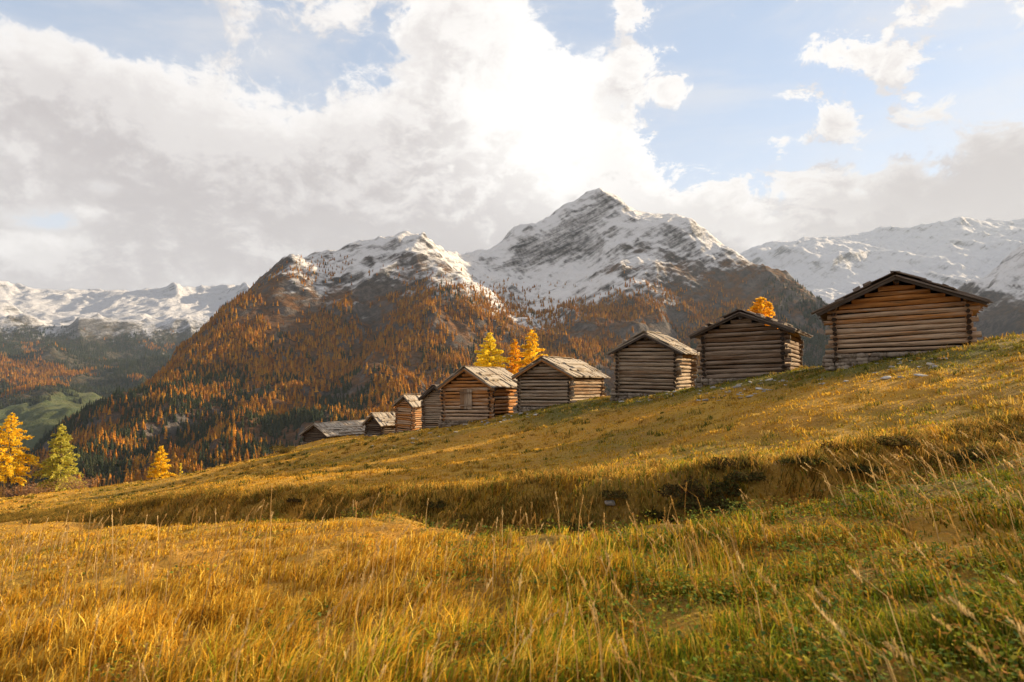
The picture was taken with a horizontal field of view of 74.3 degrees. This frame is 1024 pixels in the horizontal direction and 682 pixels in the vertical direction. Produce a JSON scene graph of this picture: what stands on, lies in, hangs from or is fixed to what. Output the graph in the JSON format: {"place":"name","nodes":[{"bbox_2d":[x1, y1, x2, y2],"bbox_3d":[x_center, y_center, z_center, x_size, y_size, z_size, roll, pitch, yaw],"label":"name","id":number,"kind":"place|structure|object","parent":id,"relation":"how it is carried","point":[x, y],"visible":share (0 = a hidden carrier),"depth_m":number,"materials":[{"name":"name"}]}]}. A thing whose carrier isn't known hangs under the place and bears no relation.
{"place":"outdoors","nodes":[
{"label":"outdoors","id":0,"kind":"place"},
{"bbox_2d":[0,281,249,462],"bbox_3d":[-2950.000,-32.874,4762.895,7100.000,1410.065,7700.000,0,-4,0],"label":"mountain","id":1,"kind":"structure","parent":0,"point":[99,315],"depth_m":5074.96,"materials":[{"name":"white snow"}]},
{"bbox_2d":[0,324,189,472],"bbox_3d":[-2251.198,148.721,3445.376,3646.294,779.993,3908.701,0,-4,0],"label":"forest","id":2,"kind":"object","parent":1,"relation":"on","point":[34,382],"visible":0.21,"depth_m":3677.65,"materials":[{"name":"plant"}]},
{"bbox_2d":[1,188,830,496],"bbox_3d":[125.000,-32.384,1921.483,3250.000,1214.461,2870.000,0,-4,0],"label":"mountain","id":3,"kind":"structure","parent":0,"point":[603,240],"depth_m":1986.47,"materials":[{"name":"stone"}]},
{"bbox_2d":[0,254,832,497],"bbox_3d":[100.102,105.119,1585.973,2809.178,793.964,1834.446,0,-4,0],"label":"forest","id":4,"kind":"object","parent":3,"relation":"on","point":[282,416],"visible":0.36,"depth_m":1387.36,"materials":[{"name":"orange plant"}]},
{"bbox_2d":[0,331,1023,681],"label":"meadow","id":5,"kind":"structure","parent":0,"point":[948,534],"depth_m":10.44,"materials":[{"name":"yellow plant"}]},
{"bbox_2d":[0,412,42,497],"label":"larch tree","id":6,"kind":"object","parent":5,"relation":"on","point":[18,469],"visible":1,"depth_m":58.24,"materials":[{"name":"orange plant"}]},
{"bbox_2d":[1,482,42,496],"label":"bush","id":7,"kind":"object","parent":5,"relation":"on","point":[24,492],"visible":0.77,"depth_m":55.92,"materials":[{"name":"brown plant"}]},
{"bbox_2d":[22,478,61,493],"bbox_3d":[-39.968,12.708,57.980,3.356,1.808,3.614,0,-4,0],"label":"bush","id":8,"kind":"object","parent":5,"relation":"on","point":[46,490],"visible":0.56,"depth_m":58.01,"materials":[{"name":"brown plant"}]},
{"bbox_2d":[32,424,86,491],"bbox_3d":[-40.208,11.003,60.132,4.217,7.348,3.744,3,-5,-42],"label":"larch tree","id":9,"kind":"object","parent":5,"relation":"on","point":[58,467],"visible":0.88,"depth_m":60.02,"materials":[{"name":"green plant"}]},
{"bbox_2d":[52,468,105,489],"bbox_3d":[-36.938,11.998,57.254,3.480,2.043,3.938,0,-4,0],"label":"bush","id":10,"kind":"object","parent":5,"relation":"on","point":[74,484],"visible":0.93,"depth_m":57.06,"materials":[{"name":"brown plant"}]},
{"bbox_2d":[146,446,176,479],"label":"larch tree","id":11,"kind":"object","parent":5,"relation":"on","point":[160,464],"visible":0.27,"depth_m":78.04,"materials":[{"name":"yellow plant"}]},
{"bbox_2d":[270,444,298,453],"bbox_3d":[-21.451,10.292,64.166,2.968,1.037,3.439,2,-4,-25],"label":"bush","id":12,"kind":"object","parent":5,"relation":"on","point":[281,449],"visible":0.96,"depth_m":63.80,"materials":[{"name":"brown plant"}]},
{"bbox_2d":[299,420,365,445],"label":"log cabin","id":13,"kind":"object","parent":5,"relation":"on","point":[316,431],"visible":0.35,"depth_m":72.66,"materials":[{"name":"grey wood"}]},
{"bbox_2d":[361,412,395,436],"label":"log cabin","id":14,"kind":"object","parent":5,"relation":"on","point":[378,423],"visible":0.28,"depth_m":68.98,"materials":[{"name":"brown wood"}]},
{"bbox_2d":[392,393,422,432],"bbox_3d":[-9.445,7.240,65.006,3.099,4.396,3.244,0,-3,36],"label":"log cabin","id":15,"kind":"object","parent":5,"relation":"on","point":[408,412],"visible":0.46,"depth_m":64.03,"materials":[{"name":"brown wood"}]},
{"bbox_2d":[418,384,441,428],"bbox_3d":[-5.115,5.623,55.401,3.807,4.179,4.047,-4,-6,34],"label":"log cabin","id":16,"kind":"object","parent":5,"relation":"on","point":[431,405],"visible":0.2,"depth_m":54.40,"materials":[{"name":"brown wood"}]},
{"bbox_2d":[437,366,517,427],"bbox_3d":[-1.967,4.062,48.755,4.908,4.453,5.451,-3,-5,30],"label":"log cabin","id":17,"kind":"object","parent":5,"relation":"on","point":[470,394],"visible":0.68,"depth_m":46.91,"materials":[{"name":"brown wood"}]},
{"bbox_2d":[474,332,509,367],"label":"larch tree","id":18,"kind":"object","parent":5,"relation":"on","point":[489,346],"visible":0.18,"depth_m":80.45,"materials":[{"name":"yellow plant"}]},
{"bbox_2d":[506,339,522,373],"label":"larch tree","id":19,"kind":"object","parent":5,"relation":"on","point":[515,368],"visible":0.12,"depth_m":84.36,"materials":[{"name":"orange plant"}]},
{"bbox_2d":[512,330,547,373],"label":"larch tree","id":20,"kind":"object","parent":5,"relation":"on","point":[528,356],"visible":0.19,"depth_m":82.27,"materials":[{"name":"yellow plant"}]},
{"bbox_2d":[511,356,609,413],"bbox_3d":[3.357,3.072,45.831,4.938,3.984,5.743,-3,-5,31],"label":"log cabin","id":21,"kind":"object","parent":5,"relation":"on","point":[544,381],"visible":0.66,"depth_m":44.02,"materials":[{"name":"brown wood"}]},
{"bbox_2d":[103,422,1023,537],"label":"undergrowth","id":22,"kind":"object","parent":5,"relation":"on","point":[691,502],"visible":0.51,"depth_m":9.68,"materials":[{"name":"brown plant"}]},
{"bbox_2d":[604,500,614,505],"bbox_3d":[1.484,2.456,10.277,0.158,0.086,0.107,0,-4,0],"label":"stone","id":23,"kind":"object","parent":5,"relation":"on","point":[609,502],"visible":1,"depth_m":10.23,"materials":[{"name":"grey stone"}]},
{"bbox_2d":[607,331,699,400],"bbox_3d":[8.622,1.608,40.631,4.850,4.317,4.541,-1,-3,28],"label":"log cabin","id":24,"kind":"object","parent":5,"relation":"on","point":[648,362],"visible":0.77,"depth_m":39.16,"materials":[{"name":"brown wood"}]},
{"bbox_2d":[688,309,812,387],"bbox_3d":[12.283,0.567,34.520,5.270,4.050,5.434,-3,-5,31],"label":"log cabin","id":25,"kind":"object","parent":5,"relation":"on","point":[737,344],"visible":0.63,"depth_m":32.65,"materials":[{"name":"brown wood"}]},
{"bbox_2d":[747,296,777,328],"bbox_3d":[22.913,2.361,62.229,4.723,12.932,4.776,0,-4,0],"label":"larch tree","id":26,"kind":"object","parent":5,"relation":"on","point":[760,306],"visible":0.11,"depth_m":62.19,"materials":[{"name":"orange plant"}]},
{"bbox_2d":[811,271,992,370],"bbox_3d":[15.883,-0.634,27.807,6.026,3.724,6.013,-4,-5,30],"label":"log cabin","id":27,"kind":"object","parent":5,"relation":"on","point":[892,314],"visible":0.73,"depth_m":25.67,"materials":[{"name":"brown wood"}]},
{"bbox_2d":[0,0,1023,290],"label":"sky","id":28,"kind":"structure","parent":0,"point":[152,144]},
{"bbox_2d":[740,217,1023,303],"bbox_3d":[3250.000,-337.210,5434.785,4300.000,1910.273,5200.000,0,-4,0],"label":"mountain","id":29,"kind":"structure","parent":0,"point":[956,252],"depth_m":5460.41,"materials":[{"name":"white snow"}]},
{"bbox_2d":[956,244,1023,340],"bbox_3d":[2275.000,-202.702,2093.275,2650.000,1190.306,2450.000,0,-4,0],"label":"mountain","id":30,"kind":"structure","parent":0,"point":[1001,286],"depth_m":2140.06,"materials":[{"name":"white snow"}]}
]}

